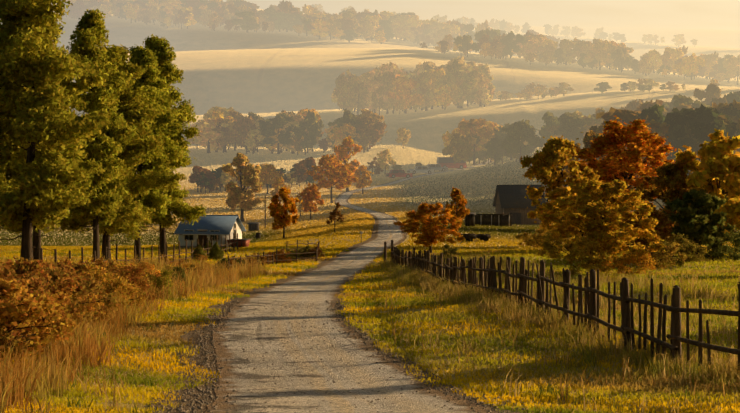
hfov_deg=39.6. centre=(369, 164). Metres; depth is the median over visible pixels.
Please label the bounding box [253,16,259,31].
tree
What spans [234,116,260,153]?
tree
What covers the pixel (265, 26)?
tree
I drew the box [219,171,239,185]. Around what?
tree
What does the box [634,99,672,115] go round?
tree
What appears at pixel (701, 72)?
tree
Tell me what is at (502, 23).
tree
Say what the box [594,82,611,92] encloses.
tree
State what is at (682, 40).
tree
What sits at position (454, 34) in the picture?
tree
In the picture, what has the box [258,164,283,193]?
tree
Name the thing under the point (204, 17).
tree
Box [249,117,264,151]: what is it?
tree
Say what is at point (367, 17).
tree
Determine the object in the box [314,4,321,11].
tree
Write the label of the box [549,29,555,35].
tree
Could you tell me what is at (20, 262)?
bush
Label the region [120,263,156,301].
bush
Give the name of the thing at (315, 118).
tree
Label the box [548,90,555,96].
tree
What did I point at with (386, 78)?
tree
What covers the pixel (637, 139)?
tree
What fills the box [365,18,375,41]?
tree
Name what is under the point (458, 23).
tree
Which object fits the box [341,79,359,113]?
tree
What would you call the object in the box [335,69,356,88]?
tree
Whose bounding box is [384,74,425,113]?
tree
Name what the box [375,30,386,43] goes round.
tree
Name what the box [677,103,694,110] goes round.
tree
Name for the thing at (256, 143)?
tree
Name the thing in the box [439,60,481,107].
tree
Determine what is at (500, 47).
tree
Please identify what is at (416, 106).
tree
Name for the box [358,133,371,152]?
tree
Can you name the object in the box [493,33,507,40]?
tree
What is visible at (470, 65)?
tree
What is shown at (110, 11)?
tree
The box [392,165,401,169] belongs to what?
tree
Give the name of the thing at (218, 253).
thuja
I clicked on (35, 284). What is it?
bush
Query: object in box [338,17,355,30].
tree
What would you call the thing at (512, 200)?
barn
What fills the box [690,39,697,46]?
tree
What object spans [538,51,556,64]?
tree
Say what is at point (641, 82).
tree
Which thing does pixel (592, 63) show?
tree
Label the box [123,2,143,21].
tree
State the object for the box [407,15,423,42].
tree
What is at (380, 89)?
tree
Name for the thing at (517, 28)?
tree
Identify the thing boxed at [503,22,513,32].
tree
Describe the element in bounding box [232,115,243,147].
tree
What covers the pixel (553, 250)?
bush
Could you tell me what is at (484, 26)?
tree
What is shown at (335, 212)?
sparse tree
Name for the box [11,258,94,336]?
bush
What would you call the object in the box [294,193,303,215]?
sparse tree
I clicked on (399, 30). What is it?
tree
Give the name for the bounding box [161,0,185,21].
tree
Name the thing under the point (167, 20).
tree
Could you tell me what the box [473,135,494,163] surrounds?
tree
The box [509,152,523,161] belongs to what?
tree
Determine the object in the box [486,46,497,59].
tree
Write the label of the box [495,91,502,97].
tree
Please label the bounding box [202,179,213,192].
tree
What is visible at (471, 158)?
tree
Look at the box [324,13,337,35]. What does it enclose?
tree
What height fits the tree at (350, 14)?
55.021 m
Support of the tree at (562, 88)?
on the ground at (260, 72)
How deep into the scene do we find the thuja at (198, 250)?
82.71 m
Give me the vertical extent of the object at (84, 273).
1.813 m
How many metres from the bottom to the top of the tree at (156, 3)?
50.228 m
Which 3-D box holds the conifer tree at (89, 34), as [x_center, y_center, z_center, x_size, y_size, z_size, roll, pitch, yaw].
[-17.752,-1.430,66.121,5.900,17.082,9.249,0,0,-14]
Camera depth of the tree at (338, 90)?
820.47 m
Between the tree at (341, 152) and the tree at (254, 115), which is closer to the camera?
the tree at (341, 152)
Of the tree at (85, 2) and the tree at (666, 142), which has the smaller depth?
the tree at (666, 142)
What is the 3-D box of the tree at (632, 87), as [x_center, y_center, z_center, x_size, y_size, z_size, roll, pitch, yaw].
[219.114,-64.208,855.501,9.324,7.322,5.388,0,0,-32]
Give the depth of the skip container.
104.52 m
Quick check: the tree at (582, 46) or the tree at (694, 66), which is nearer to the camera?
the tree at (694, 66)
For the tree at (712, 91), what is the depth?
579.83 m
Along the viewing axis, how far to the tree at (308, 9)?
2222.17 m
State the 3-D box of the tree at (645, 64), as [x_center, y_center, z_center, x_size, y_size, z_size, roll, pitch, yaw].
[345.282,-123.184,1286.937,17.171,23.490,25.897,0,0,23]
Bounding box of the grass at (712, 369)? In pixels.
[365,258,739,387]
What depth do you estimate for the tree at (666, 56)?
1327.13 m
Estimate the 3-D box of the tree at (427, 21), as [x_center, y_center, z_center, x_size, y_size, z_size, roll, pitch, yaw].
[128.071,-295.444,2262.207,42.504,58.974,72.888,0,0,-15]
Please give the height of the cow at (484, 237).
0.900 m
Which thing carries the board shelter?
on the ground at (260, 72)
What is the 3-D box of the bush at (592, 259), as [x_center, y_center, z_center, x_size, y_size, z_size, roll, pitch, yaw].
[14.310,5.862,65.135,3.043,2.631,5.053,0,0,40]
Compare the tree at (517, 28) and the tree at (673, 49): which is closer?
the tree at (673, 49)
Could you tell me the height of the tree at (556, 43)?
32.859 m
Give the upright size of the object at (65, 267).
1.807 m
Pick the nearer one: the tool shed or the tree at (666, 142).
the tool shed
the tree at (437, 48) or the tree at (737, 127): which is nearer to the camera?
the tree at (737, 127)
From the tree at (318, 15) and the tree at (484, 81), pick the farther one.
the tree at (318, 15)
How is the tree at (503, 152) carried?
on the ground at (260, 72)
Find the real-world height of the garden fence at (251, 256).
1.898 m
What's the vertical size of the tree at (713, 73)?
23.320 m
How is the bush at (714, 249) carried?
on the ground at (260, 72)
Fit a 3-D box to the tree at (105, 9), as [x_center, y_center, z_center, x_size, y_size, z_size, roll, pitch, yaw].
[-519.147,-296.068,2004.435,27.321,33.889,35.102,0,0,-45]
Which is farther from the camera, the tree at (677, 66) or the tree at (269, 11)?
the tree at (269, 11)
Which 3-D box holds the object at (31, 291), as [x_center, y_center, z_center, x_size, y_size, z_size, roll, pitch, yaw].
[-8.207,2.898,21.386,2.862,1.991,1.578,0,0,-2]
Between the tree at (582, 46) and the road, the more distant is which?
the tree at (582, 46)
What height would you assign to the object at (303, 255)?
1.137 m
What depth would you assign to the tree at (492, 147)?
515.90 m
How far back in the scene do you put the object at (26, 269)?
22.61 m
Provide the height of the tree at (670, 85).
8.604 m
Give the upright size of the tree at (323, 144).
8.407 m
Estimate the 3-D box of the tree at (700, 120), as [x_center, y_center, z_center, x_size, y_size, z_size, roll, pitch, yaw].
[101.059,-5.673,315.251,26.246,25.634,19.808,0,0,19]
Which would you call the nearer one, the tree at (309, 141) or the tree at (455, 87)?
the tree at (309, 141)
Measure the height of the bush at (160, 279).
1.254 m
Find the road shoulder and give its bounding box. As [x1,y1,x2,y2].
[150,159,521,412]
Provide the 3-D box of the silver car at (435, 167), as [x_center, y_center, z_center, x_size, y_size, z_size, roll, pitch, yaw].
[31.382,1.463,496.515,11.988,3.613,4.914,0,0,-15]
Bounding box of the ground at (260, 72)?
[0,0,739,412]
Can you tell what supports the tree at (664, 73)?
on the ground at (260, 72)
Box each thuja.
[193,244,206,260]
[204,240,210,249]
[208,242,223,259]
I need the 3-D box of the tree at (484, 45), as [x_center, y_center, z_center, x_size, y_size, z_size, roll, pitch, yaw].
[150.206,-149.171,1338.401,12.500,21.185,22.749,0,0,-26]
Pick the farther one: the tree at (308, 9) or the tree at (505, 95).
the tree at (308, 9)
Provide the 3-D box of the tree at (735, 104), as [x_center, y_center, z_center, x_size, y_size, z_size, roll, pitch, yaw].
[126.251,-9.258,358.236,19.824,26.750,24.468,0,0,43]
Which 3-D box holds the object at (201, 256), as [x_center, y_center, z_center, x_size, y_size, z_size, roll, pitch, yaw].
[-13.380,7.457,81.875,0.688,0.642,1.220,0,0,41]
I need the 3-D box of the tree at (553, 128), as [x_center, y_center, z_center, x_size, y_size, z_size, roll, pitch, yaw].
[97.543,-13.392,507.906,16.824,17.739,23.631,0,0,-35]
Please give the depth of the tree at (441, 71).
808.30 m
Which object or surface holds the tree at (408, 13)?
on the ground at (260, 72)
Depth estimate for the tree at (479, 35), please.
1412.21 m
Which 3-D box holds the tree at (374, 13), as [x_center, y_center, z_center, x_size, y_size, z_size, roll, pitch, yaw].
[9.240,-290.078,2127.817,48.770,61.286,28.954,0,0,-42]
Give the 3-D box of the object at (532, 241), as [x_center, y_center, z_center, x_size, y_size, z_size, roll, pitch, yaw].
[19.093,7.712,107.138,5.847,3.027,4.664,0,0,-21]
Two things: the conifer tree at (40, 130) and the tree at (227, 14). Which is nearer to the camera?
the conifer tree at (40, 130)
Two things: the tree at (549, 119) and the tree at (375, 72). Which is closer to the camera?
the tree at (549, 119)
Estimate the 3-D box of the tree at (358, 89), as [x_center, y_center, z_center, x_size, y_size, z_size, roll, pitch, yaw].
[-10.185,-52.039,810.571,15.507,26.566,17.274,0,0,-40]
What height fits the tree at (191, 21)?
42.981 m
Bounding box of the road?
[205,157,501,412]
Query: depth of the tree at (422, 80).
807.24 m
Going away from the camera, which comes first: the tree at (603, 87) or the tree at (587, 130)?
the tree at (587, 130)
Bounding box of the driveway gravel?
[180,238,363,250]
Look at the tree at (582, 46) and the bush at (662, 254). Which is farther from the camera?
the tree at (582, 46)
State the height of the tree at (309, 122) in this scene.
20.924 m
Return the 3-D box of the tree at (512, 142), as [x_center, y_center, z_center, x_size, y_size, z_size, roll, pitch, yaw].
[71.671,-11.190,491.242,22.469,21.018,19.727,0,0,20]
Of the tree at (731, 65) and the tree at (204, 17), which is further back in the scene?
the tree at (204, 17)
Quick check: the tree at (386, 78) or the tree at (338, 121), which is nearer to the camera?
the tree at (338, 121)
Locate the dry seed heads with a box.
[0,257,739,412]
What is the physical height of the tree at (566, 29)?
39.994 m
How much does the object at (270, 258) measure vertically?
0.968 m
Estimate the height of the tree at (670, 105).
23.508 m
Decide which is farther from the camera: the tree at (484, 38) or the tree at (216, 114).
the tree at (484, 38)
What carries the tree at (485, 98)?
on the ground at (260, 72)
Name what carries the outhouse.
on the ground at (260, 72)
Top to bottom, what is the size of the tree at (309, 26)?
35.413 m
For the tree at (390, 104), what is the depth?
803.25 m
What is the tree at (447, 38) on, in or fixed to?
on the ground at (260, 72)
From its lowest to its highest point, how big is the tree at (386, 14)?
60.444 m
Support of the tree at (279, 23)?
on the ground at (260, 72)
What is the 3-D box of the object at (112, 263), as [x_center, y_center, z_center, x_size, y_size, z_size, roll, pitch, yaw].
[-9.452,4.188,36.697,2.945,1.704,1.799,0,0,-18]
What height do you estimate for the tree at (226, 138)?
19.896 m
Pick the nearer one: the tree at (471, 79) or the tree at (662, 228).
the tree at (662, 228)
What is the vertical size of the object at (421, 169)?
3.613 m
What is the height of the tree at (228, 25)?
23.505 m
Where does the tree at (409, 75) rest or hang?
on the ground at (260, 72)
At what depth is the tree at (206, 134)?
569.36 m
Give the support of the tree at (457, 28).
on the ground at (260, 72)
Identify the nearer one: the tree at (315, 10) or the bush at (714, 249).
the bush at (714, 249)
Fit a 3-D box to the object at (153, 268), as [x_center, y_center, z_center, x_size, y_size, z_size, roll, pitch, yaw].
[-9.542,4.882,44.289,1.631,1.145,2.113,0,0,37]
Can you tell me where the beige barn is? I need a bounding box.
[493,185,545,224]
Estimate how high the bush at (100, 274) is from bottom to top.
1.797 m
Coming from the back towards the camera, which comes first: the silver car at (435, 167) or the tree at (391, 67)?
the tree at (391, 67)
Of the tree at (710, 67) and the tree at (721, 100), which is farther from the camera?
the tree at (710, 67)
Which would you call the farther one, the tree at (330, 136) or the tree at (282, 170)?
the tree at (330, 136)
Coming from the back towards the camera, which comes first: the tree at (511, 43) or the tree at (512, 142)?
the tree at (511, 43)
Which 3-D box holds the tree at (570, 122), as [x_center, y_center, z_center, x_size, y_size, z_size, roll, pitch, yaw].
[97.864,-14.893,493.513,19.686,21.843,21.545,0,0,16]
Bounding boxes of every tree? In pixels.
[0,0,111,262]
[0,18,104,259]
[0,109,19,230]
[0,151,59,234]
[55,44,186,260]
[62,5,70,16]
[66,8,140,260]
[67,1,88,20]
[82,0,90,11]
[90,0,110,6]
[97,4,111,19]
[101,0,113,14]
[109,0,127,17]
[116,2,126,19]
[118,45,180,261]
[121,3,138,22]
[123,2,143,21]
[134,34,206,260]
[141,0,170,22]
[143,17,150,22]
[151,6,166,22]
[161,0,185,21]
[163,16,170,27]
[173,9,190,28]
[176,6,196,28]
[185,0,199,15]
[186,118,227,152]
[188,167,202,192]
[189,165,216,192]
[194,3,204,21]
[195,8,219,27]
[195,172,212,193]
[198,1,226,19]
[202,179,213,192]
[203,106,233,118]
[207,118,220,151]
[208,11,222,30]
[208,178,223,190]
[210,117,238,151]
[211,167,231,190]
[212,110,228,148]
[215,0,230,25]
[216,121,231,152]
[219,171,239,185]
[221,153,266,221]
[224,19,234,30]
[224,110,246,121]
[229,121,237,150]
[231,11,259,32]
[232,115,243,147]
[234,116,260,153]
[240,0,259,9]
[242,5,250,10]
[245,8,260,29]
[245,128,261,152]
[245,129,263,153]
[248,112,263,119]
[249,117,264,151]
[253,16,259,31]
[257,113,297,153]
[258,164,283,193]
[260,131,281,153]
[261,7,276,24]
[262,21,268,31]
[267,186,302,238]
[268,168,285,187]
[270,4,279,18]
[270,12,288,31]
[270,177,290,202]
[273,128,292,152]
[280,0,290,11]
[280,6,296,11]
[280,122,303,153]
[282,114,308,153]
[286,171,296,186]
[290,136,302,154]
[291,163,307,186]
[292,125,316,154]
[292,156,318,184]
[294,108,323,149]
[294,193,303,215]
[296,183,324,218]
[298,118,320,152]
[300,17,312,35]
[301,17,311,35]
[302,4,313,13]
[304,154,358,202]
[304,169,316,185]
[306,111,323,150]
[307,18,329,35]
[309,19,329,38]
[312,7,319,13]
[312,13,327,17]
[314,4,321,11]
[318,138,328,152]
[323,16,341,39]
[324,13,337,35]
[324,117,343,145]
[324,124,336,146]
[326,137,332,150]
[326,202,343,232]
[328,129,338,150]
[331,76,347,108]
[332,123,360,153]
[333,76,356,108]
[333,136,362,191]
[335,29,344,38]
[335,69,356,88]
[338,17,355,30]
[339,29,358,41]
[339,82,349,109]
[339,109,361,141]
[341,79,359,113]
[342,11,357,22]
[348,82,368,114]
[354,165,373,193]
[355,19,375,40]
[356,12,369,19]
[356,116,386,151]
[358,67,383,84]
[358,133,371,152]
[359,109,386,148]
[360,15,372,39]
[364,78,388,112]
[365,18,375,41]
[366,9,384,26]
[367,12,387,35]
[367,157,380,175]
[369,14,382,39]
[371,86,389,114]
[374,71,394,113]
[374,168,383,173]
[375,20,395,41]
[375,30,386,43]
[377,149,395,174]
[378,61,405,74]
[380,11,399,25]
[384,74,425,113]
[386,90,396,113]
[389,12,414,39]
[391,15,411,40]
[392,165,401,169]
[393,27,408,40]
[393,201,464,252]
[395,127,410,148]
[403,73,417,108]
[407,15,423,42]
[408,27,424,41]
[408,75,420,109]
[411,90,421,111]
[412,70,448,110]
[414,61,434,71]
[416,61,435,72]
[418,24,429,28]
[422,17,437,24]
[427,21,448,45]
[427,68,445,108]
[433,27,459,43]
[433,41,449,52]
[434,29,452,44]
[435,84,447,108]
[436,86,452,109]
[439,40,448,53]
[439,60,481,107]
[441,15,446,22]
[441,55,467,66]
[442,22,461,35]
[442,34,452,51]
[442,128,459,156]
[442,131,475,168]
[445,187,469,231]
[448,83,465,103]
[449,21,465,34]
[449,70,473,107]
[450,77,463,107]
[453,37,470,55]
[454,35,479,56]
[456,117,494,164]
[459,16,467,24]
[462,23,474,34]
[463,64,475,102]
[465,33,475,42]
[465,136,477,162]
[467,61,482,68]
[472,73,494,106]
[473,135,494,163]
[474,29,492,48]
[477,35,490,48]
[477,72,495,88]
[478,20,491,30]
[478,139,488,163]
[479,42,490,57]
[479,64,493,84]
[480,87,489,106]
[484,28,500,39]
[485,137,501,164]
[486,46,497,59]
[487,121,506,140]
[488,18,499,28]
[488,123,512,159]
[490,39,498,57]
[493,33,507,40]
[495,42,505,58]
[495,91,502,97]
[497,119,544,162]
[497,139,511,163]
[499,19,506,30]
[499,38,508,57]
[501,91,509,99]
[502,46,512,58]
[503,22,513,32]
[503,31,526,57]
[504,93,513,97]
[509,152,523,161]
[512,35,522,56]
[514,25,519,34]
[514,92,523,98]
[520,135,599,244]
[521,82,545,97]
[521,94,530,99]
[522,35,542,58]
[523,22,529,31]
[523,39,539,61]
[523,89,534,96]
[524,125,539,155]
[525,52,537,64]
[533,87,548,98]
[534,86,542,98]
[536,34,548,53]
[536,176,665,256]
[537,37,557,47]
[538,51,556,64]
[539,111,561,142]
[539,176,629,238]
[543,24,551,34]
[543,41,556,62]
[543,45,554,61]
[544,35,559,48]
[546,125,582,145]
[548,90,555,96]
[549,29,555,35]
[551,48,564,64]
[553,24,558,34]
[553,87,559,95]
[554,112,594,147]
[556,130,650,188]
[558,82,573,95]
[559,39,579,64]
[560,26,570,36]
[564,115,676,219]
[571,27,581,36]
[571,41,592,66]
[574,110,594,148]
[577,53,586,67]
[581,108,607,129]
[582,123,600,142]
[583,40,619,69]
[585,57,597,68]
[588,38,603,46]
[589,107,669,159]
[590,44,605,67]
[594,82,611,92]
[595,28,601,38]
[599,31,606,38]
[603,40,619,69]
[610,48,632,72]
[612,32,619,40]
[617,34,626,42]
[618,46,628,70]
[620,83,628,90]
[620,202,674,260]
[621,99,642,110]
[625,136,668,165]
[626,47,633,55]
[626,81,635,90]
[628,83,637,89]
[629,160,694,245]
[631,59,639,73]
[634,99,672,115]
[635,78,646,87]
[636,104,665,123]
[637,85,647,91]
[638,57,652,75]
[640,79,659,88]
[645,49,661,72]
[651,34,659,44]
[657,64,670,73]
[659,84,666,90]
[660,51,672,72]
[661,69,667,76]
[662,189,736,255]
[664,98,674,111]
[664,104,739,174]
[664,128,739,257]
[665,81,674,89]
[670,48,683,65]
[670,49,683,74]
[671,34,686,45]
[672,62,690,79]
[673,94,709,107]
[674,58,681,76]
[675,34,681,46]
[676,45,687,57]
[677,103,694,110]
[677,115,733,152]
[681,53,706,79]
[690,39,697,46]
[693,83,720,104]
[694,55,702,78]
[698,57,720,78]
[699,54,717,78]
[705,51,718,71]
[705,61,719,78]
[707,64,723,78]
[708,97,727,106]
[709,99,739,131]
[711,92,739,103]
[717,103,739,133]
[718,54,736,82]
[722,55,739,84]
[733,118,739,153]
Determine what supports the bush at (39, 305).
on the ground at (260, 72)
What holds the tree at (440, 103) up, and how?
on the ground at (260, 72)
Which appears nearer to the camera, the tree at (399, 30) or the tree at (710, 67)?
the tree at (710, 67)
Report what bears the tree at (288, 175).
on the ground at (260, 72)
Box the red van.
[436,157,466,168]
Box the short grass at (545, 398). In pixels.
[0,245,739,412]
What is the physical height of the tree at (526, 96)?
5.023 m
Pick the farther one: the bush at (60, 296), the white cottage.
the white cottage
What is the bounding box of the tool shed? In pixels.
[247,222,260,230]
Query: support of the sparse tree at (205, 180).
on the ground at (260, 72)
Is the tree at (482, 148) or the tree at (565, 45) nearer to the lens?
the tree at (482, 148)
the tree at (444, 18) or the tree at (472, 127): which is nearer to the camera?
the tree at (472, 127)
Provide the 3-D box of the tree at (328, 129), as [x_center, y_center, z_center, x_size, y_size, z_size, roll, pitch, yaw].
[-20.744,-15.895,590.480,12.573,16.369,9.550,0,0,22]
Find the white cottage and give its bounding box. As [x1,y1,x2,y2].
[174,215,245,248]
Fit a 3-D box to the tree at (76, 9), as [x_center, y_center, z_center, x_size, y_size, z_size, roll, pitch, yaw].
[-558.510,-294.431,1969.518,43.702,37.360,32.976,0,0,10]
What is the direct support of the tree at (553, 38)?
on the ground at (260, 72)
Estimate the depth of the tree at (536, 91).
841.93 m
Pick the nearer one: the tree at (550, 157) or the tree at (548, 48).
the tree at (550, 157)
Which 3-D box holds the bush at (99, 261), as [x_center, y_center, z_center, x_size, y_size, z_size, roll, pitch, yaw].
[-9.246,3.900,33.060,3.687,1.881,1.927,0,0,-43]
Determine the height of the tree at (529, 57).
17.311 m
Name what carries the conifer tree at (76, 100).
on the ground at (260, 72)
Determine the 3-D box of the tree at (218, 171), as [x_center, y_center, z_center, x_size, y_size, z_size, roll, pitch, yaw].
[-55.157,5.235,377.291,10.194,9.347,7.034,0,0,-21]
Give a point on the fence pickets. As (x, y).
(487, 274)
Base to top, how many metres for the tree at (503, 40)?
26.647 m
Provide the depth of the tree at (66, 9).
2027.29 m
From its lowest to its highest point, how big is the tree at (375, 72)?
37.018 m
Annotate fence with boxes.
[40,233,237,265]
[227,252,273,270]
[276,240,319,264]
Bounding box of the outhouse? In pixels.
[465,212,475,226]
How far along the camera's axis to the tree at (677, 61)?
1326.78 m
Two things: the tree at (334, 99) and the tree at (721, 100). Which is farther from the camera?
the tree at (334, 99)
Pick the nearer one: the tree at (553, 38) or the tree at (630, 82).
the tree at (630, 82)
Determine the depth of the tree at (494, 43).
1343.20 m
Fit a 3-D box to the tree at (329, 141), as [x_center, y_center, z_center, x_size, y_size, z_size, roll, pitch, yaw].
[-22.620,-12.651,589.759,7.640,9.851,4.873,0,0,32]
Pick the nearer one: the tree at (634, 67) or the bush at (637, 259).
the bush at (637, 259)
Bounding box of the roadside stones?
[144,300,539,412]
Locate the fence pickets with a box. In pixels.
[384,240,739,369]
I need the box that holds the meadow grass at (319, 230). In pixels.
[0,145,739,256]
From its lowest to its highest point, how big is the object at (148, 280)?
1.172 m
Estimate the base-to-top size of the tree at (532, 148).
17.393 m
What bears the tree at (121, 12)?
on the ground at (260, 72)
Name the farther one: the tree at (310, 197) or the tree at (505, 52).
the tree at (505, 52)
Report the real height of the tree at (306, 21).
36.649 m
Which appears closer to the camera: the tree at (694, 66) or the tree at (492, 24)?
the tree at (694, 66)
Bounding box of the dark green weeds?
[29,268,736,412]
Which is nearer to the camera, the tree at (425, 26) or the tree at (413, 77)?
the tree at (413, 77)
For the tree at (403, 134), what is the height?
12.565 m
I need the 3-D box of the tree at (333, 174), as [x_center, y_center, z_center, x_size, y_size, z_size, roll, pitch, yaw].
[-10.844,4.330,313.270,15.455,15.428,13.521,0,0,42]
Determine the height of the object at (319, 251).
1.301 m
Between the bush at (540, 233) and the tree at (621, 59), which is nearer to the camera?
the bush at (540, 233)
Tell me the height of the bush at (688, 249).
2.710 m
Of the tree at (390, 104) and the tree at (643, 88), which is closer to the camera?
the tree at (390, 104)
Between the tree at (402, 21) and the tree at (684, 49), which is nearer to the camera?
the tree at (684, 49)
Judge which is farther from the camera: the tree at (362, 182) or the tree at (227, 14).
the tree at (227, 14)
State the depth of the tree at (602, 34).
3353.87 m
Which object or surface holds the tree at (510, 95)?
on the ground at (260, 72)
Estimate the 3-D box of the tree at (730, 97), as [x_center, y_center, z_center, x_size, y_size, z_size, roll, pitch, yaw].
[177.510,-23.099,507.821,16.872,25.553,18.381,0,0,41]
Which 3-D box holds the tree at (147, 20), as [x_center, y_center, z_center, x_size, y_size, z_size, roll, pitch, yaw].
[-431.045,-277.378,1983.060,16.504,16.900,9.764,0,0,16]
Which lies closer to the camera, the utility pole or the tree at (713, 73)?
the utility pole
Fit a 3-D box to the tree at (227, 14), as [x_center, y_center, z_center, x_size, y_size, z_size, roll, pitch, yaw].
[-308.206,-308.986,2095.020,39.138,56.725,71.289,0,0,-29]
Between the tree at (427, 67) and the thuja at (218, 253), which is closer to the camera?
the thuja at (218, 253)
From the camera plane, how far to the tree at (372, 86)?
801.84 m
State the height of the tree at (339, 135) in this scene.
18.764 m
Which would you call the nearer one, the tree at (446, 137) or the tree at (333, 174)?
the tree at (333, 174)
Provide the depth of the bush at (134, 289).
32.00 m
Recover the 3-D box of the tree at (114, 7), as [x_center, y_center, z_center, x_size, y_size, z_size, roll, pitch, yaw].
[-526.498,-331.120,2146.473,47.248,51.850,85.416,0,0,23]
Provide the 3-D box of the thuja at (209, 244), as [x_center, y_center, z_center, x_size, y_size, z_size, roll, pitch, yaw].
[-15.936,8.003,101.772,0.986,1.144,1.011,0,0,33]
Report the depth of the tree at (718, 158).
89.74 m
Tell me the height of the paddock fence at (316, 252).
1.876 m
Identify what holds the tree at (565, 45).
on the ground at (260, 72)
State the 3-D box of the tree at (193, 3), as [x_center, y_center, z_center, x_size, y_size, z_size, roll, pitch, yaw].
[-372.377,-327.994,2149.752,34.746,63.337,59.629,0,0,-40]
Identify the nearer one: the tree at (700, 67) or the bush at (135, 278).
the bush at (135, 278)
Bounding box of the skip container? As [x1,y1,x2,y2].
[227,239,249,247]
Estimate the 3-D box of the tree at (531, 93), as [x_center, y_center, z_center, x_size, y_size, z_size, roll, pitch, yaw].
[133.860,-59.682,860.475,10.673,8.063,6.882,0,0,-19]
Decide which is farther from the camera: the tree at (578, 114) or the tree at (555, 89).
the tree at (555, 89)
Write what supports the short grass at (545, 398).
on the ground at (260, 72)
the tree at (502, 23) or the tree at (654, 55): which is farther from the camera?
the tree at (502, 23)
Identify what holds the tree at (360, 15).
on the ground at (260, 72)
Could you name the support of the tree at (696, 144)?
on the ground at (260, 72)
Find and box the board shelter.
[475,214,511,225]
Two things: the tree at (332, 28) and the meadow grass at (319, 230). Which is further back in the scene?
the tree at (332, 28)
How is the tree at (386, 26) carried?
on the ground at (260, 72)
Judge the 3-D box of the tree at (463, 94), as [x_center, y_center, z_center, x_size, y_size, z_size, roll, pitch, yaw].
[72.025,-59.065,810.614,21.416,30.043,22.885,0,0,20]
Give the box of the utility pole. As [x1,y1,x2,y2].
[261,195,268,227]
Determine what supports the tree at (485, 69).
on the ground at (260, 72)
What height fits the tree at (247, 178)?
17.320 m
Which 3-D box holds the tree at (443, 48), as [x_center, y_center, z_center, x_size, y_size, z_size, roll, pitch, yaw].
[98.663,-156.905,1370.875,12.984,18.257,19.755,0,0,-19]
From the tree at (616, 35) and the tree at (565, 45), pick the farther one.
the tree at (616, 35)
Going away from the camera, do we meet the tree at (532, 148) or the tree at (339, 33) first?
the tree at (532, 148)
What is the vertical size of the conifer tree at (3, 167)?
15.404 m
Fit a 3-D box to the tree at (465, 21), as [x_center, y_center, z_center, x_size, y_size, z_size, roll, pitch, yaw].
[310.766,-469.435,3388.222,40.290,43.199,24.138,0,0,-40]
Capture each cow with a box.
[456,233,475,241]
[476,233,490,240]
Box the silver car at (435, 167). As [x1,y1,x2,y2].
[427,164,447,170]
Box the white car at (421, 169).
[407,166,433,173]
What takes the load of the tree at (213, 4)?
on the ground at (260, 72)
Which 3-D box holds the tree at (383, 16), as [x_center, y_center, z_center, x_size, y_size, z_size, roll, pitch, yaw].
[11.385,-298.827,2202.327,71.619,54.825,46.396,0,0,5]
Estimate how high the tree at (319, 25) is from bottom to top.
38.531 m
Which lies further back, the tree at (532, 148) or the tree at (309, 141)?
the tree at (309, 141)
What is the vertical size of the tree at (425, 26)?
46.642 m
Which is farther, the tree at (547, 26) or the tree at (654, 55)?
the tree at (547, 26)
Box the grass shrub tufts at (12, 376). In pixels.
[0,251,270,412]

